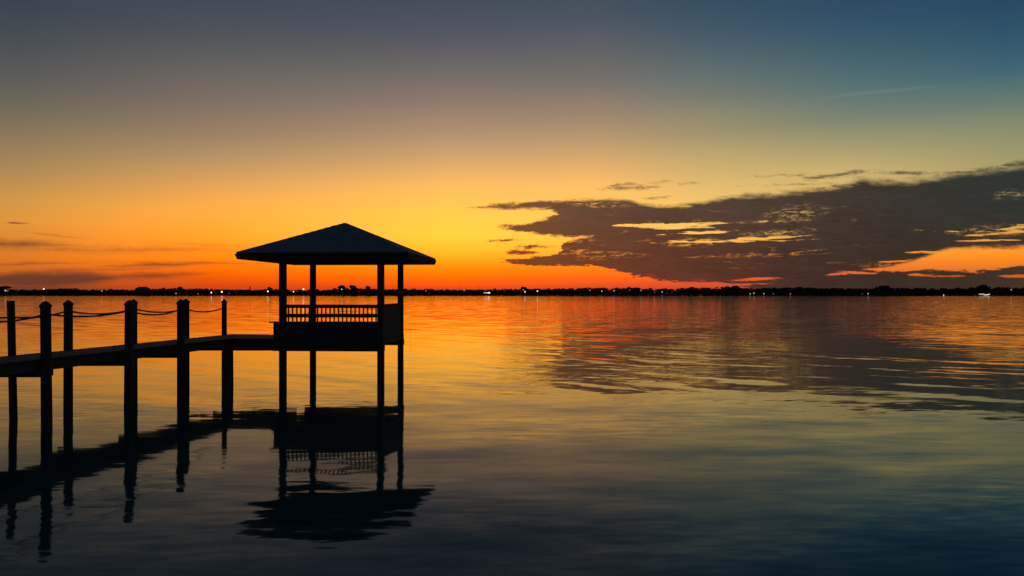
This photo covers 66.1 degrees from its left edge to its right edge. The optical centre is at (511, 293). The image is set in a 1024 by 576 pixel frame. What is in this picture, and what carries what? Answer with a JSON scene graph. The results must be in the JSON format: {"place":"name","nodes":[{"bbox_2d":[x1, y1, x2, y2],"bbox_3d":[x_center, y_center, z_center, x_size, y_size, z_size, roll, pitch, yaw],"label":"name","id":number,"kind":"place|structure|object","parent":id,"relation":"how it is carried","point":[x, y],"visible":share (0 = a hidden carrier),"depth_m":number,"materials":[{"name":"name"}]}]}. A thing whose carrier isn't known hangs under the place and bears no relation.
{"place":"outdoors","nodes":[
{"label":"outdoors","id":0,"kind":"place"},
{"bbox_2d":[0,296,1023,575],"bbox_3d":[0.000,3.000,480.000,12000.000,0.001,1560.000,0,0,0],"label":"water","id":1,"kind":"structure","parent":0,"point":[684,436],"depth_m":15.67,"materials":[{"name":"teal liquid"}]},
{"bbox_2d":[0,299,272,426],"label":"pier","id":2,"kind":"structure","parent":1,"relation":"in","point":[46,360],"depth_m":20.57,"materials":[{"name":"brown wood"}]},
{"bbox_2d":[0,314,43,322],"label":"rope","id":3,"kind":"object","parent":2,"relation":"attached to","point":[28,318],"visible":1,"depth_m":17.10,"materials":[{"name":"black fabric"}]},
{"bbox_2d":[15,311,65,318],"bbox_3d":[-11.841,0.529,19.800,0.049,0.170,1.796,0,0,9],"label":"rope","id":4,"kind":"object","parent":2,"relation":"attached to","point":[39,317],"visible":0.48,"depth_m":19.49,"materials":[{"name":"black fabric"}]},
{"bbox_2d":[51,311,126,317],"bbox_3d":[-10.305,0.506,19.250,0.048,0.143,2.627,0,0,11],"label":"rope","id":5,"kind":"object","parent":2,"relation":"attached to","point":[88,315],"visible":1,"depth_m":19.19,"materials":[{"name":"black fabric"}]},
{"bbox_2d":[73,310,124,314],"bbox_3d":[-11.451,0.513,22.025,0.048,0.148,2.470,0,0,11],"label":"rope","id":6,"kind":"object","parent":2,"relation":"attached to","point":[94,313],"visible":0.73,"depth_m":21.69,"materials":[{"name":"black fabric"}]},
{"bbox_2d":[137,309,174,312],"bbox_3d":[-10.986,0.522,24.650,0.048,0.168,2.607,0,0,9],"label":"rope","id":7,"kind":"object","parent":2,"relation":"attached to","point":[154,311],"visible":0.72,"depth_m":24.28,"materials":[{"name":"black fabric"}]},
{"bbox_2d":[134,309,179,315],"bbox_3d":[-9.891,0.523,21.900,0.048,0.179,2.488,0,0,6],"label":"rope","id":8,"kind":"object","parent":2,"relation":"attached to","point":[156,314],"visible":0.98,"depth_m":21.86,"materials":[{"name":"black fabric"}]},
{"bbox_2d":[189,307,223,312],"bbox_3d":[-10.573,0.570,27.200,0.048,0.160,2.305,0,0,9],"label":"rope","id":9,"kind":"object","parent":2,"relation":"attached to","point":[206,311],"visible":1,"depth_m":27.19,"materials":[{"name":"black fabric"}]},
{"bbox_2d":[235,223,436,386],"bbox_3d":[-5.763,1.076,27.142,5.520,7.047,5.380,0,0,4],"label":"gazebo","id":10,"kind":"object","parent":1,"relation":"in","point":[344,244],"visible":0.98,"depth_m":25.47,"materials":[{"name":"black wood"}]},
{"bbox_2d":[0,294,1023,295],"bbox_3d":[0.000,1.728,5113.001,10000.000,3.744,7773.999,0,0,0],"label":"shore","id":11,"kind":"structure","parent":0,"point":[508,295],"depth_m":1232.38,"materials":[{"name":"black plant"}]},
{"bbox_2d":[0,286,11,291],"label":"tree","id":12,"kind":"object","parent":11,"relation":"on","point":[4,287],"visible":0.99,"depth_m":1246.71,"materials":[{"name":"black plant"}]},
{"bbox_2d":[135,287,149,294],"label":"house","id":13,"kind":"structure","parent":11,"relation":"on","point":[139,289],"depth_m":1241.00,"materials":[{"name":"black"}]},
{"bbox_2d":[337,285,345,290],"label":"tree","id":14,"kind":"object","parent":11,"relation":"on","point":[342,287],"visible":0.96,"depth_m":1245.28,"materials":[{"name":"black plant"}]},
{"bbox_2d":[349,285,357,292],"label":"tree","id":15,"kind":"object","parent":11,"relation":"on","point":[353,288],"visible":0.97,"depth_m":1244.52,"materials":[{"name":"black plant"}]},
{"bbox_2d":[483,291,490,294],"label":"light","id":16,"kind":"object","parent":11,"relation":"on","point":[486,292],"depth_m":1231.00,"materials":[{"name":"white"}]},
{"bbox_2d":[0,286,1023,295],"bbox_3d":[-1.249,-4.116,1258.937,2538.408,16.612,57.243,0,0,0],"label":"wood","id":17,"kind":"object","parent":11,"relation":"on","point":[800,290],"visible":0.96,"depth_m":1239.14,"materials":[{"name":"black plant"}]},
{"bbox_2d":[729,285,742,291],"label":"tree","id":18,"kind":"object","parent":11,"relation":"on","point":[734,287],"visible":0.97,"depth_m":1245.96,"materials":[{"name":"black plant"}]},
{"bbox_2d":[878,285,890,291],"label":"tree","id":19,"kind":"object","parent":11,"relation":"on","point":[885,288],"visible":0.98,"depth_m":1244.97,"materials":[{"name":"black plant"}]},
{"bbox_2d":[976,284,990,290],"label":"tree","id":20,"kind":"object","parent":11,"relation":"on","point":[984,287],"visible":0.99,"depth_m":1244.69,"materials":[{"name":"black plant"}]},
{"bbox_2d":[0,0,1023,293],"label":"sky","id":21,"kind":"structure","parent":0,"point":[507,144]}
]}

